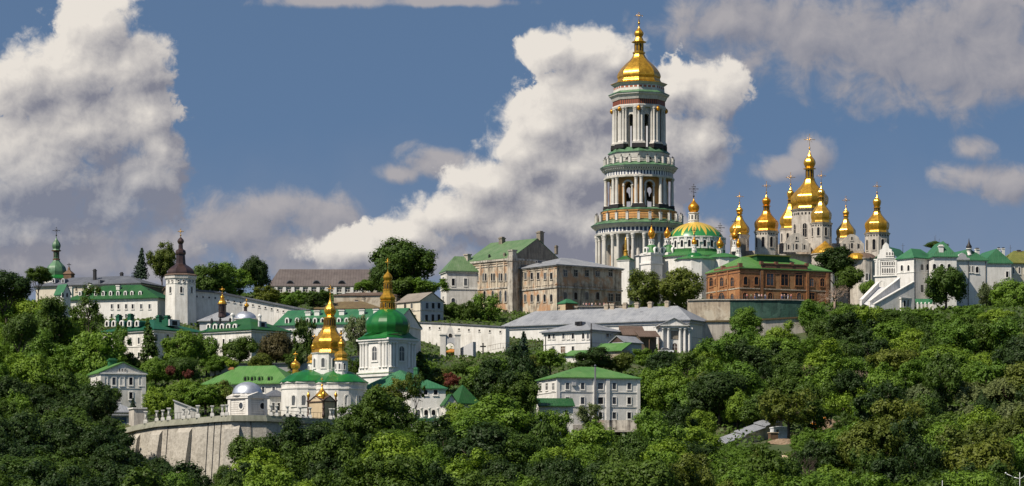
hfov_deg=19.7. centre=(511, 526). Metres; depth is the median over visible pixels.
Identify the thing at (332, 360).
window
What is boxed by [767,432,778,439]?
wood hut
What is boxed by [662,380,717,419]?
broadleaf tree
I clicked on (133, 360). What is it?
broadleaf tree
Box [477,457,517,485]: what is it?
broadleaf tree
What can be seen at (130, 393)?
window
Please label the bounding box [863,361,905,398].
broadleaf tree
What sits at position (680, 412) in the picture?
broadleaf tree
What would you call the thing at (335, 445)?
broadleaf tree
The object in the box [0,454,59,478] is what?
broadleaf tree
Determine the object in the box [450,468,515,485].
broadleaf tree
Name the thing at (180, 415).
iron railing
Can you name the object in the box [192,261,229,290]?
broadleaf tree
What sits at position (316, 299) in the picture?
broadleaf tree
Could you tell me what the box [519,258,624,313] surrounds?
weathered house
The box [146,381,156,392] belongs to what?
broadleaf tree
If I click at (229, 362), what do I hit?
bush
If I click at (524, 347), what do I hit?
spruce tree
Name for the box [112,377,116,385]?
window
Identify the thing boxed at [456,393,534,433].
broadleaf tree
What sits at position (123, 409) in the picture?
grey roof shed
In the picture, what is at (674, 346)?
doorway
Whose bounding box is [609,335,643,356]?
gable shed
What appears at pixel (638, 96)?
great bell tower
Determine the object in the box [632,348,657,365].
broadleaf tree
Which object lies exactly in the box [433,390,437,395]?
window
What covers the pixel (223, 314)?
silver dome church
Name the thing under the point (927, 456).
broadleaf tree
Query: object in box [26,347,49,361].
broadleaf tree
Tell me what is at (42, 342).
broadleaf tree
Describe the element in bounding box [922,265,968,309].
broadleaf tree
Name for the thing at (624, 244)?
window
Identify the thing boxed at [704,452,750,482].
broadleaf tree
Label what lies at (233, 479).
broadleaf tree
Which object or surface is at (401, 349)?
window
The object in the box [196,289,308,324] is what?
fortress wall
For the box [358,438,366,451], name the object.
broadleaf tree
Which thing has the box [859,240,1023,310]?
white palace
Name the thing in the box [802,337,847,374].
broadleaf tree
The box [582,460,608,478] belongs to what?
broadleaf tree
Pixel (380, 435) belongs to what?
broadleaf tree
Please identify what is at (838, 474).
broadleaf tree
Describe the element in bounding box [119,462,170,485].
broadleaf tree
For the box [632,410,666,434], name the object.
broadleaf tree
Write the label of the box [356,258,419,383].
green dome bell tower
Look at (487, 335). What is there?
white garden wall
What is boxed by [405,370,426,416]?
broadleaf tree
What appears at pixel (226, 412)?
railing post
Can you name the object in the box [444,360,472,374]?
broadleaf tree
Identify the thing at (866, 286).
broadleaf tree
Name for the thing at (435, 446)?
broadleaf tree
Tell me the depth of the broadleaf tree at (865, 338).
731.36 m
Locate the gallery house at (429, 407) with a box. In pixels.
[405,380,447,425]
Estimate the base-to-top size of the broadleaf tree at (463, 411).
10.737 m
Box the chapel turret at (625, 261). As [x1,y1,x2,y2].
[616,237,635,303]
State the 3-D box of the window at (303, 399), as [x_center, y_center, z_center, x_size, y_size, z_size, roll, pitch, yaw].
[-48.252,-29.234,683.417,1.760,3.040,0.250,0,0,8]
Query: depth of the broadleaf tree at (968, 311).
812.84 m
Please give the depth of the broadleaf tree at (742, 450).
594.27 m
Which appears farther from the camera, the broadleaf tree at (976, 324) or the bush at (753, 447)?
the broadleaf tree at (976, 324)
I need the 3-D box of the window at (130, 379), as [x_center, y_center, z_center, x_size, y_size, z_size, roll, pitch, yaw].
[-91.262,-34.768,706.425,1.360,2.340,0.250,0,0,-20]
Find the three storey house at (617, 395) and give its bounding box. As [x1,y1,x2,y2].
[534,367,641,430]
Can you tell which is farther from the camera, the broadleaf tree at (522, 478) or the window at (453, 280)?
the window at (453, 280)
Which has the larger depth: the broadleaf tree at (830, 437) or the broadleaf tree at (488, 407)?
the broadleaf tree at (488, 407)
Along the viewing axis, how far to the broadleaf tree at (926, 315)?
826.60 m
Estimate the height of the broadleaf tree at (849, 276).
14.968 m
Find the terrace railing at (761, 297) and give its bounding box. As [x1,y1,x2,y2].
[708,296,802,299]
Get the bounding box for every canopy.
[619,326,643,336]
[635,331,659,352]
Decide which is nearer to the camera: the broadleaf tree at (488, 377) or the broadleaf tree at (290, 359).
the broadleaf tree at (488, 377)
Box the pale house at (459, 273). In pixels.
[439,256,478,304]
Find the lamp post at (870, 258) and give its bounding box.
[866,257,873,282]
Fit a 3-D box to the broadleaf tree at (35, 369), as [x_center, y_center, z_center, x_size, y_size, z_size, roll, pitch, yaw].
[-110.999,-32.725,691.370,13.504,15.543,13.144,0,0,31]
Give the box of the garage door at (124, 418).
[112,417,125,423]
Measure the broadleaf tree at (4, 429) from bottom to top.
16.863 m
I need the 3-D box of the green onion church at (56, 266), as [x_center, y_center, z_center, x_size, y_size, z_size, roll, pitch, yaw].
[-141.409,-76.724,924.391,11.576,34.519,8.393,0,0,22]
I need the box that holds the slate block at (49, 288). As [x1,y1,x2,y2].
[33,269,164,300]
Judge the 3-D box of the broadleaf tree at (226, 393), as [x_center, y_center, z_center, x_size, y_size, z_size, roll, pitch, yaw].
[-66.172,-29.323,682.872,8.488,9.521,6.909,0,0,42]
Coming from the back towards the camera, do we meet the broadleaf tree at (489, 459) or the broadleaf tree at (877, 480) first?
the broadleaf tree at (489, 459)
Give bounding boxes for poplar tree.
[528,415,563,450]
[928,388,947,413]
[972,390,990,413]
[988,398,998,414]
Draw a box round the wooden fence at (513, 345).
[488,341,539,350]
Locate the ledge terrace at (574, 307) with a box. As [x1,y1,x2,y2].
[558,306,621,309]
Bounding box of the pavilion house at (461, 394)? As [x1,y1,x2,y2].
[452,385,477,408]
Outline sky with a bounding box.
[0,0,1023,299]
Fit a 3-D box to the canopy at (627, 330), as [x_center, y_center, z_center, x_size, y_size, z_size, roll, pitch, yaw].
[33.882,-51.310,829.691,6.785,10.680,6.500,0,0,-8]
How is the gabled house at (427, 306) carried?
on the hillside
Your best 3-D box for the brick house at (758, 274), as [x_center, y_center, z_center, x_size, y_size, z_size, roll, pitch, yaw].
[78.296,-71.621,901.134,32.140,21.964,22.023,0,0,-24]
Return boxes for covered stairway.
[720,419,784,444]
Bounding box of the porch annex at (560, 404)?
[537,398,574,432]
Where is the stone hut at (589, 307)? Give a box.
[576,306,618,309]
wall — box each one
[125,415,334,482]
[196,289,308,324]
[210,355,359,376]
[419,322,509,352]
[460,342,475,356]
[687,299,729,319]
[703,317,806,341]
[730,299,803,318]
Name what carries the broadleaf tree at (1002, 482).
on the hillside
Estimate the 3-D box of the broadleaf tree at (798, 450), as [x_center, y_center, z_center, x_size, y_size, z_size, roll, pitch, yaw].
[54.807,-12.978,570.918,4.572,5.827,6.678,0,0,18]
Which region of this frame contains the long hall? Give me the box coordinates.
[270,269,377,293]
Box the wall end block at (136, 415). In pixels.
[128,407,146,425]
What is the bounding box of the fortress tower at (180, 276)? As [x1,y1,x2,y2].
[164,229,196,325]
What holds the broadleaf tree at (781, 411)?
on the hillside
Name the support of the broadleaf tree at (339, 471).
on the hillside
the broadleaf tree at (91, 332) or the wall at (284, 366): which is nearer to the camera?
the wall at (284, 366)
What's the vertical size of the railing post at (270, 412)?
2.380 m
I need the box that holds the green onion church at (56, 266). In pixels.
[44,227,74,282]
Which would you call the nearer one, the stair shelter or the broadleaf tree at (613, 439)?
the broadleaf tree at (613, 439)
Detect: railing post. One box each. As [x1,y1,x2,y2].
[143,411,147,422]
[161,410,164,420]
[166,408,170,419]
[182,408,185,418]
[187,408,190,418]
[195,405,199,417]
[210,406,213,416]
[220,405,224,415]
[225,404,228,415]
[269,405,272,415]
[274,405,278,415]
[285,406,288,415]
[308,407,311,417]
[329,408,331,418]
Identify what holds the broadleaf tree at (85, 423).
on the hillside
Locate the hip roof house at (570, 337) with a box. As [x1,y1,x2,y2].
[539,321,621,353]
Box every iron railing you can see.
[146,409,219,422]
[267,409,344,418]
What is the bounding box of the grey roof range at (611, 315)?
[502,300,705,348]
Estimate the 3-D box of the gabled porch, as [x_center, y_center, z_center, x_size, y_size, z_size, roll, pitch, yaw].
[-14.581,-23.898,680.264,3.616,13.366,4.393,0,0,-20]
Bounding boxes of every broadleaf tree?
[0,269,33,322]
[0,298,37,318]
[0,299,15,321]
[0,306,12,328]
[0,311,40,353]
[0,327,8,359]
[0,338,36,358]
[0,351,28,378]
[0,362,9,379]
[0,375,44,409]
[0,389,36,412]
[0,398,17,417]
[0,411,44,445]
[0,419,15,446]
[0,435,39,458]
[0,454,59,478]
[0,464,29,485]
[0,470,15,485]
[3,405,41,421]
[9,354,59,390]
[12,472,65,485]
[14,297,43,319]
[14,435,59,462]
[17,328,59,359]
[19,432,51,444]
[23,458,85,485]
[24,265,53,300]
[24,447,92,465]
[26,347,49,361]
[29,382,64,409]
[29,393,56,420]
[32,308,81,350]
[32,369,88,397]
[35,295,69,343]
[36,405,92,442]
[39,414,88,452]
[45,429,98,454]
[46,353,69,371]
[48,343,90,376]
[48,394,94,422]
[54,456,103,485]
[59,438,126,467]
[64,379,118,422]
[66,317,94,341]
[67,282,105,333]
[69,328,129,374]
[71,418,104,435]
[73,464,148,485]
[74,369,90,384]
[75,424,119,447]
[81,325,99,341]
[84,448,134,476]
[87,473,114,485]
[88,414,125,436]
[97,440,149,467]
[102,323,131,354]
[102,426,136,453]
[106,384,122,399]
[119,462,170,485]
[122,352,147,367]
[139,356,171,384]
[141,385,176,416]
[142,455,170,474]
[146,240,175,284]
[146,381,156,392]
[156,460,204,480]
[160,329,199,379]
[162,355,201,380]
[162,470,197,485]
[164,379,197,403]
[181,381,233,415]
[186,472,214,485]
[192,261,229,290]
[192,332,219,374]
[198,354,228,375]
[212,261,255,294]
[212,464,231,485]
[213,380,233,404]
[216,460,275,485]
[216,472,244,485]
[219,335,260,362]
[225,433,275,465]
[228,447,291,481]
[240,255,271,289]
[242,460,298,485]
[247,352,272,365]
[250,285,287,303]
[256,330,295,362]
[264,413,321,457]
[277,290,305,306]
[279,440,308,480]
[283,347,305,370]
[289,478,315,485]
[292,315,317,360]
[299,289,331,307]
[300,430,365,472]
[300,450,339,485]
[303,468,340,485]
[307,419,357,447]
[309,471,363,485]
[320,401,368,449]
[326,454,364,485]
[336,468,374,484]
[341,450,419,485]
[342,314,366,355]
[348,357,359,373]
[352,279,374,291]
[355,384,419,435]
[356,431,381,457]
[356,431,428,471]
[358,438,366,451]
[365,429,386,450]
[367,260,396,291]
[368,237,437,280]
[370,376,415,400]
[372,455,423,485]
[378,275,417,298]
[382,418,454,447]
[386,454,431,485]
[394,431,422,452]
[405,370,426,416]
[410,277,450,293]
[417,441,451,463]
[420,446,450,471]
[422,413,465,451]
[422,459,460,485]
[424,359,436,373]
[426,447,492,478]
[431,367,451,386]
[438,421,510,463]
[442,401,464,421]
[444,302,463,318]
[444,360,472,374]
[449,412,485,440]
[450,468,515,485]
[454,405,496,419]
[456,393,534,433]
[458,369,497,399]
[459,300,482,320]
[464,365,501,379]
[466,292,501,320]
[470,356,522,415]
[470,451,497,472]
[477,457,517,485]
[479,434,527,465]
[487,419,518,439]
[492,369,540,413]
[497,357,510,371]
[502,342,551,416]
[506,412,558,440]
[507,456,552,484]
[511,431,542,463]
[514,472,537,485]
[519,459,551,484]
[520,472,583,485]
[528,446,551,466]
[529,355,548,371]
[533,409,573,445]
[534,348,566,375]
[541,446,573,461]
[543,451,587,482]
[545,455,598,485]
[556,430,577,449]
[566,419,616,451]
[566,449,596,472]
[571,346,613,368]
[572,442,605,461]
[574,403,604,426]
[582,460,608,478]
[591,455,677,485]
[594,446,612,461]
[595,444,641,482]
[604,430,650,461]
[605,352,634,372]
[605,434,623,443]
[626,268,661,306]
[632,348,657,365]
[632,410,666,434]
[634,406,688,447]
[636,367,658,392]
[639,436,697,462]
[640,364,692,411]
[640,394,656,411]
[641,447,680,468]
[642,349,688,376]
[650,266,706,307]
[655,399,697,429]
[658,457,703,485]
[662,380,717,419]
[665,438,718,468]
[670,350,713,377]
[672,452,715,482]
[680,425,724,462]
[681,369,750,427]
[684,409,718,434]
[685,368,703,380]
[688,358,727,381]
[693,345,722,360]
[696,323,759,363]
[696,471,735,485]
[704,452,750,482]
[713,445,797,485]
[717,445,756,461]
[717,465,770,485]
[718,360,763,395]
[720,386,749,428]
[722,336,785,380]
[729,306,763,332]
[738,392,786,423]
[744,377,769,397]
[748,325,767,338]
[748,449,769,460]
[750,334,807,364]
[756,387,820,438]
[758,361,784,382]
[764,320,800,341]
[764,366,804,406]
[767,471,786,485]
[769,349,805,376]
[774,454,816,485]
[775,361,831,386]
[780,470,840,485]
[786,446,802,458]
[789,335,821,358]
[789,427,817,447]
[792,438,844,472]
[793,379,836,432]
[797,299,830,326]
[798,456,817,476]
[799,353,855,407]
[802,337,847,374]
[802,473,843,485]
[803,317,837,347]
[811,245,856,301]
[815,428,840,442]
[816,464,856,485]
[818,421,881,473]
[821,386,865,416]
[825,310,879,356]
[827,339,859,358]
[831,305,858,315]
[831,411,855,428]
[831,414,908,471]
[832,266,866,303]
[833,369,867,398]
[840,355,878,382]
[841,471,875,485]
[848,446,888,483]
[849,327,892,365]
[849,378,909,421]
[850,305,883,328]
[850,394,881,422]
[858,280,874,294]
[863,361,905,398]
[865,348,922,377]
[866,472,903,485]
[867,318,911,351]
[868,455,914,485]
[869,397,926,437]
[875,309,902,322]
[887,328,924,351]
[889,412,947,480]
[895,353,930,388]
[896,311,924,329]
[900,470,950,485]
[904,392,947,419]
[905,414,939,448]
[910,307,946,324]
[910,314,949,335]
[910,332,947,355]
[915,458,975,484]
[919,318,980,354]
[920,343,976,375]
[920,350,964,412]
[921,419,965,451]
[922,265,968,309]
[923,238,949,247]
[933,419,1004,463]
[935,411,967,429]
[937,469,999,485]
[940,432,1016,479]
[949,305,984,325]
[952,353,983,386]
[957,405,1002,436]
[965,316,1000,355]
[965,358,1006,385]
[968,347,1000,371]
[970,460,1013,484]
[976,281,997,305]
[977,308,1016,323]
[979,317,1023,353]
[986,277,1023,306]
[987,334,1023,367]
[988,471,1023,485]
[993,405,1023,439]
[998,314,1023,332]
[999,440,1023,479]
[1000,432,1023,462]
[1003,359,1023,398]
[1014,384,1023,402]
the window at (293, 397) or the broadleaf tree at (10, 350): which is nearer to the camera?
the window at (293, 397)
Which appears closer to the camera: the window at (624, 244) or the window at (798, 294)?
the window at (798, 294)
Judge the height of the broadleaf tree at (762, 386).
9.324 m
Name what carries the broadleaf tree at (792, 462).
on the hillside
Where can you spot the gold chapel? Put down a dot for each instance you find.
(322, 401)
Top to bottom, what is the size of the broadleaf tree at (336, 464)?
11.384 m
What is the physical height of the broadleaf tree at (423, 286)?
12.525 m
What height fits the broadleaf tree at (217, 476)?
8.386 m
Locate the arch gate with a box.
[439,321,460,356]
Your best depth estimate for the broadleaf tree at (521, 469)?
523.59 m
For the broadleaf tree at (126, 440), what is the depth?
586.26 m
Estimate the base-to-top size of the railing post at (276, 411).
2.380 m
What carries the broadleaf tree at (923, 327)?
on the hillside
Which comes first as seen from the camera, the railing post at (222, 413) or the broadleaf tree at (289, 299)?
the railing post at (222, 413)
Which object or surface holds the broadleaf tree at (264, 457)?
on the hillside
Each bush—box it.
[164,365,175,375]
[182,369,193,378]
[224,358,238,367]
[442,372,460,385]
[722,440,739,451]
[748,443,766,451]
[790,439,808,449]
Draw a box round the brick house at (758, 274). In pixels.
[705,254,831,304]
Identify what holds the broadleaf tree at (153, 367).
on the hillside
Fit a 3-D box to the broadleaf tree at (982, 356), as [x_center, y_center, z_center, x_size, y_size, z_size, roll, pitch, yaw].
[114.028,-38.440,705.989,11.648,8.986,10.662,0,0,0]
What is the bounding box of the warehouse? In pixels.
[309,297,379,309]
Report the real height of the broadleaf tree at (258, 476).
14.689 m
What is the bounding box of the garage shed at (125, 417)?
[109,414,128,423]
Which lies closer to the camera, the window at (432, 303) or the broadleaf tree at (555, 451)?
the broadleaf tree at (555, 451)
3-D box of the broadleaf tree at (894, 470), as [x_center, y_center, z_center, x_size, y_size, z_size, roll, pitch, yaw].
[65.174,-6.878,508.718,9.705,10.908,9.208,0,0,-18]
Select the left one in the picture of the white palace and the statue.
the statue
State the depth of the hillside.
799.04 m
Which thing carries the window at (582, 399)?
in the three storey house at (617, 395)
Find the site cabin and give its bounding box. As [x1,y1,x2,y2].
[769,426,786,438]
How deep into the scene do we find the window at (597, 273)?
914.89 m
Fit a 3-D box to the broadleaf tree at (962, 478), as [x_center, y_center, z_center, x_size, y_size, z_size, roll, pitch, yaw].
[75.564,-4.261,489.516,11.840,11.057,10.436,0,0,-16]
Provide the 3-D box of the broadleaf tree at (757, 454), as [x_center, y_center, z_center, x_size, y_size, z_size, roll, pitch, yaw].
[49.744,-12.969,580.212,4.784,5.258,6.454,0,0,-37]
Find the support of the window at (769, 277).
in the brick house at (758, 274)
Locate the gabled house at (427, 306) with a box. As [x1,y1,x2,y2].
[396,292,444,321]
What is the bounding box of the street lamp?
[1005,472,1023,485]
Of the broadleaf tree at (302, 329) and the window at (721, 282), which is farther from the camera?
the window at (721, 282)
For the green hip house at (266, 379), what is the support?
on the hillside
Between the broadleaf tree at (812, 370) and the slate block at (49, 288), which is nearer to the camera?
the broadleaf tree at (812, 370)
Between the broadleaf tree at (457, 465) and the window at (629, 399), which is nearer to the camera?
the broadleaf tree at (457, 465)
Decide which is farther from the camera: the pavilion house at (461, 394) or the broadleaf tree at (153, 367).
the broadleaf tree at (153, 367)
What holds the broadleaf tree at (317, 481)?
on the hillside
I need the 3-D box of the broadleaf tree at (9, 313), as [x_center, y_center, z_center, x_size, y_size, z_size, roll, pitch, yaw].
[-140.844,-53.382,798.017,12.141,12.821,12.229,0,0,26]
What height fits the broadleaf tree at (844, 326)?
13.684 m
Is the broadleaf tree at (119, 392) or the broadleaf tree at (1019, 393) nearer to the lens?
the broadleaf tree at (1019, 393)
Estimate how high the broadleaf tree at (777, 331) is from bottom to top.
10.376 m
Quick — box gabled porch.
[440,394,457,414]
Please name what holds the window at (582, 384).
in the three storey house at (617, 395)
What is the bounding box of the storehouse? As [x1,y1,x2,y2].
[333,292,400,307]
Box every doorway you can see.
[560,346,565,352]
[671,342,677,351]
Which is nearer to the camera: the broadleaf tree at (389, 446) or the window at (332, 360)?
the broadleaf tree at (389, 446)
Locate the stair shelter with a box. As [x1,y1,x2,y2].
[173,400,196,418]
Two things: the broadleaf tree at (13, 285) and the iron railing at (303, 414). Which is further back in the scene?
the broadleaf tree at (13, 285)
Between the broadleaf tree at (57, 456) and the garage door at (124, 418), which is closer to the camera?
the broadleaf tree at (57, 456)
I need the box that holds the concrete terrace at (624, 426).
[599,420,636,436]
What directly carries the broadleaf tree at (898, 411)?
on the hillside
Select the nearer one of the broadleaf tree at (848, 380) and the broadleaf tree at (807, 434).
the broadleaf tree at (807, 434)
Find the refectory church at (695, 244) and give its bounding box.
[639,184,741,303]
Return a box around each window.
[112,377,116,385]
[119,376,124,386]
[128,377,132,385]
[128,391,132,399]
[137,337,140,344]
[138,376,143,386]
[238,401,243,409]
[259,401,263,409]
[271,402,275,411]
[277,402,280,411]
[291,394,296,406]
[300,394,306,406]
[313,357,315,368]
[320,357,325,368]
[331,357,334,368]
[344,394,350,406]
[371,345,377,361]
[398,345,405,362]
[423,409,428,416]
[425,302,428,309]
[431,302,434,309]
[431,409,436,416]
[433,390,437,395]
[451,278,455,286]
[463,278,467,286]
[499,289,501,302]
[504,290,507,302]
[543,272,546,279]
[563,269,567,276]
[565,382,570,390]
[574,269,577,276]
[574,292,577,300]
[580,382,585,390]
[580,396,584,404]
[585,292,588,300]
[595,269,599,276]
[596,292,599,300]
[597,382,603,390]
[597,397,603,404]
[608,270,612,276]
[608,293,613,301]
[611,412,616,419]
[612,382,616,390]
[612,397,616,404]
[615,293,620,301]
[623,244,630,257]
[626,412,631,419]
[627,382,631,390]
[627,397,631,404]
[709,276,713,287]
[718,292,724,298]
[719,276,723,287]
[730,276,734,287]
[743,276,748,285]
[754,276,759,285]
[766,272,774,286]
[780,272,788,286]
[795,272,802,286]
[796,292,801,299]
[810,278,814,286]
[810,292,815,299]
[820,278,824,286]
[879,280,883,286]
[920,263,923,270]
[920,284,923,292]
[975,266,979,273]
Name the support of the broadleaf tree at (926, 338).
on the hillside
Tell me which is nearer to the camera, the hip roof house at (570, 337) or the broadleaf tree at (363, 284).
the hip roof house at (570, 337)
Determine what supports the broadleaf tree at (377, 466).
on the hillside
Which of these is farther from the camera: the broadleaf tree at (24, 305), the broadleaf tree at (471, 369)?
the broadleaf tree at (24, 305)
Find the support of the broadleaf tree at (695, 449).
on the hillside
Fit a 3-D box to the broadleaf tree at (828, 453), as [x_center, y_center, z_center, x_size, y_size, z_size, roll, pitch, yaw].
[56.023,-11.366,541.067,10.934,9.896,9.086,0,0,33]
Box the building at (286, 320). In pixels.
[274,308,422,353]
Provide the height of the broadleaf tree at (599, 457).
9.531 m
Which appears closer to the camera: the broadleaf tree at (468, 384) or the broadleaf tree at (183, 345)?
the broadleaf tree at (468, 384)
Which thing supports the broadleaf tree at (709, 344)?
on the hillside
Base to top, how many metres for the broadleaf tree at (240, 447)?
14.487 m
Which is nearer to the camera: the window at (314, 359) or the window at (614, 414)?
the window at (314, 359)
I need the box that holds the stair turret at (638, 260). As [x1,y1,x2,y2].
[635,255,640,269]
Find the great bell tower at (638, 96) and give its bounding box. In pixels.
[591,12,683,270]
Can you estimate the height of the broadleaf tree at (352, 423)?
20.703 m
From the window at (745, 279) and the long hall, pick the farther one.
the long hall
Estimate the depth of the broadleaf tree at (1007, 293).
869.27 m
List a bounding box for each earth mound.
[768,439,790,444]
[810,419,839,428]
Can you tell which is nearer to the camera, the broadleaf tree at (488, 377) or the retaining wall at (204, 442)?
the retaining wall at (204, 442)
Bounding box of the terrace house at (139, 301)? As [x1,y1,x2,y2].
[69,283,165,319]
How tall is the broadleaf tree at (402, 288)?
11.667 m
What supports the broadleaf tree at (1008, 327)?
on the hillside
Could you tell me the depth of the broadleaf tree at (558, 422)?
663.65 m
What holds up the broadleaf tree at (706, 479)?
on the hillside
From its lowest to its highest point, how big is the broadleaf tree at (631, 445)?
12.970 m
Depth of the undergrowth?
817.13 m
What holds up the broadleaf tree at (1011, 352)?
on the hillside
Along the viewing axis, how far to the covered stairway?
666.32 m
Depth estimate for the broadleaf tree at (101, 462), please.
548.74 m
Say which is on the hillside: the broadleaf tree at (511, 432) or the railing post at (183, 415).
the broadleaf tree at (511, 432)
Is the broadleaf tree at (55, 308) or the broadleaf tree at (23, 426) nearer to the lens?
the broadleaf tree at (23, 426)
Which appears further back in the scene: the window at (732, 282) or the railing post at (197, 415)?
the window at (732, 282)
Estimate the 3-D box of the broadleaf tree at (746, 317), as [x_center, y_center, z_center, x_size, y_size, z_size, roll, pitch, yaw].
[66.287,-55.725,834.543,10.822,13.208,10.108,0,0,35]
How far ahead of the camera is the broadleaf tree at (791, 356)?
724.78 m
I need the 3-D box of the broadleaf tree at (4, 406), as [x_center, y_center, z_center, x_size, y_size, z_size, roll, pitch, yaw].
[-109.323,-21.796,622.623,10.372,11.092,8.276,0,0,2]
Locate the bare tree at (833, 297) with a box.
[817,284,848,308]
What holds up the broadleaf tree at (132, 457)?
on the hillside
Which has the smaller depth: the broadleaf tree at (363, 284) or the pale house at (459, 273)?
the broadleaf tree at (363, 284)
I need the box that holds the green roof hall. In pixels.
[367,367,422,417]
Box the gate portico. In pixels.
[653,318,692,352]
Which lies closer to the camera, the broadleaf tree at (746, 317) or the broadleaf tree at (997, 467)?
the broadleaf tree at (997, 467)
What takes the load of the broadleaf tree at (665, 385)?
on the hillside
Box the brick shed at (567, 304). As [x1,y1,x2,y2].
[557,299,578,309]
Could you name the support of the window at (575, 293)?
in the weathered house at (549, 285)
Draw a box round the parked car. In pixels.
[660,348,673,352]
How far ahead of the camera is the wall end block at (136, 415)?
660.52 m
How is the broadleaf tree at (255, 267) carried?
on the hillside
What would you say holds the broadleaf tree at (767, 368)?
on the hillside
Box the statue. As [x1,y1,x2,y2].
[130,398,135,407]
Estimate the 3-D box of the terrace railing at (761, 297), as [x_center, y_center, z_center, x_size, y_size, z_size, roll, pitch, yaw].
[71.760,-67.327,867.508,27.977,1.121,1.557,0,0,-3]
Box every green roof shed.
[565,350,592,362]
[598,342,631,357]
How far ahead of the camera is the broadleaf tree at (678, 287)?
882.33 m
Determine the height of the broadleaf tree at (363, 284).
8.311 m
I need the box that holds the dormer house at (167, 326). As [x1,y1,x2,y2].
[99,313,216,359]
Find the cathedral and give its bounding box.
[729,134,889,304]
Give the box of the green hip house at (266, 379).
[201,365,290,394]
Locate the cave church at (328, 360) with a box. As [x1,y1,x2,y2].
[265,285,368,417]
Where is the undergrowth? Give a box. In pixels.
[5,290,1023,485]
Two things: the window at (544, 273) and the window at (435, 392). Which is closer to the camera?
the window at (435, 392)
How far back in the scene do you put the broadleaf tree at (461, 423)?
605.12 m
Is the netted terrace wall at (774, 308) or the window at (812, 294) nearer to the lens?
the netted terrace wall at (774, 308)
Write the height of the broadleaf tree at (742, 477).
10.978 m
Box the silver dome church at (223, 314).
[197,287,261,330]
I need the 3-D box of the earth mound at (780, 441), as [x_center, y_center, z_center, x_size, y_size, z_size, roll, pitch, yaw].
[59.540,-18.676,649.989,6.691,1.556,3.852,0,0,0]
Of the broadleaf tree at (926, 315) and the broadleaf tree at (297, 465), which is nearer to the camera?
the broadleaf tree at (297, 465)
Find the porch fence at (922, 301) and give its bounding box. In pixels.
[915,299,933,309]
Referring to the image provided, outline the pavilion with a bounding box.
[226,382,268,414]
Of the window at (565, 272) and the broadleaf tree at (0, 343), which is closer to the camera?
the broadleaf tree at (0, 343)
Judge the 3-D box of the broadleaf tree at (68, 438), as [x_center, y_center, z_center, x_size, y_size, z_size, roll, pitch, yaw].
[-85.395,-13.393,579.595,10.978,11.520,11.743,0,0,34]
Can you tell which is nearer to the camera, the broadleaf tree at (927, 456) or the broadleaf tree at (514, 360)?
the broadleaf tree at (927, 456)
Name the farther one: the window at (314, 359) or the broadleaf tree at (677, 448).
the window at (314, 359)
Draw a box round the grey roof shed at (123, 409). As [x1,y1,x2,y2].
[113,400,128,413]
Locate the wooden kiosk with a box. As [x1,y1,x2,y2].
[446,349,453,355]
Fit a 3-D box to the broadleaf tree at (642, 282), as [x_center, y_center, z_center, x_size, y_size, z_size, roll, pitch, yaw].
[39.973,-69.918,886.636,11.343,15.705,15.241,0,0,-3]
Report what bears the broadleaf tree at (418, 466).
on the hillside
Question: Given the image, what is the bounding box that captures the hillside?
[36,295,1023,485]
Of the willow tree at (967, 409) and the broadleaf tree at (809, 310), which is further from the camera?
the broadleaf tree at (809, 310)
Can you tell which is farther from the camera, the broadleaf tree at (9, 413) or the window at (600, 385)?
the window at (600, 385)
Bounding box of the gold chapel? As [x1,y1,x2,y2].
[307,379,337,418]
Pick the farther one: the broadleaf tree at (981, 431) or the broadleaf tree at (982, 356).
the broadleaf tree at (982, 356)
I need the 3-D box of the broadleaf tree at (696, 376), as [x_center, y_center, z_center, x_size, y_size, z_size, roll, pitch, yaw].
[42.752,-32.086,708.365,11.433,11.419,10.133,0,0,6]
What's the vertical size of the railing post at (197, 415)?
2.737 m
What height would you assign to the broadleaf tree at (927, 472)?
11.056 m
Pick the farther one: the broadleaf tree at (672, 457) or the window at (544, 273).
the window at (544, 273)
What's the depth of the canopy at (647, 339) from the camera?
826.89 m
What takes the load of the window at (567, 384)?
in the three storey house at (617, 395)
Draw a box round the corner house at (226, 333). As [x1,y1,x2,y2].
[199,318,292,360]
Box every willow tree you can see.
[903,384,956,404]
[941,380,1001,407]
[955,405,974,414]
[984,376,1023,402]
[994,400,1023,433]
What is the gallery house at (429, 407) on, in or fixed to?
on the hillside
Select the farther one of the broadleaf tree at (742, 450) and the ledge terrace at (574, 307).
the ledge terrace at (574, 307)
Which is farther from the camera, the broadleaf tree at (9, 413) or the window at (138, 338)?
the window at (138, 338)
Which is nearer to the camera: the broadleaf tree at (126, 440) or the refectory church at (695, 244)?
the broadleaf tree at (126, 440)
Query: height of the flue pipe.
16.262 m
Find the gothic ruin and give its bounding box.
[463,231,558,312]
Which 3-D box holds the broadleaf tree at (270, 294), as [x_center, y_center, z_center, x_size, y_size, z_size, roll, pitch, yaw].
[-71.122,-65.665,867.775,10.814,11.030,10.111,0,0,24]
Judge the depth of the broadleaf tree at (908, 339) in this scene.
744.95 m
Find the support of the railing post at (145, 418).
on the retaining wall at (204, 442)
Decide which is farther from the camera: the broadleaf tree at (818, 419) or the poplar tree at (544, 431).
the broadleaf tree at (818, 419)
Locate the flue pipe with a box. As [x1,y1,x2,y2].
[594,364,595,411]
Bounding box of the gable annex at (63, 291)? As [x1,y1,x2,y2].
[54,284,71,316]
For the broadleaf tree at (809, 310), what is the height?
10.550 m
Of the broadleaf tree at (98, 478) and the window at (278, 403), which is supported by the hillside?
the broadleaf tree at (98, 478)
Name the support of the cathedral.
on the hillside
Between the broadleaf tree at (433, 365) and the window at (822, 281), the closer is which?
the broadleaf tree at (433, 365)
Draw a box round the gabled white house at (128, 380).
[87,358,147,407]
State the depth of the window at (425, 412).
680.22 m
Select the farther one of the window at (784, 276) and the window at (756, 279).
the window at (784, 276)
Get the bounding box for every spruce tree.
[132,248,149,279]
[138,318,159,359]
[416,351,435,382]
[519,331,529,360]

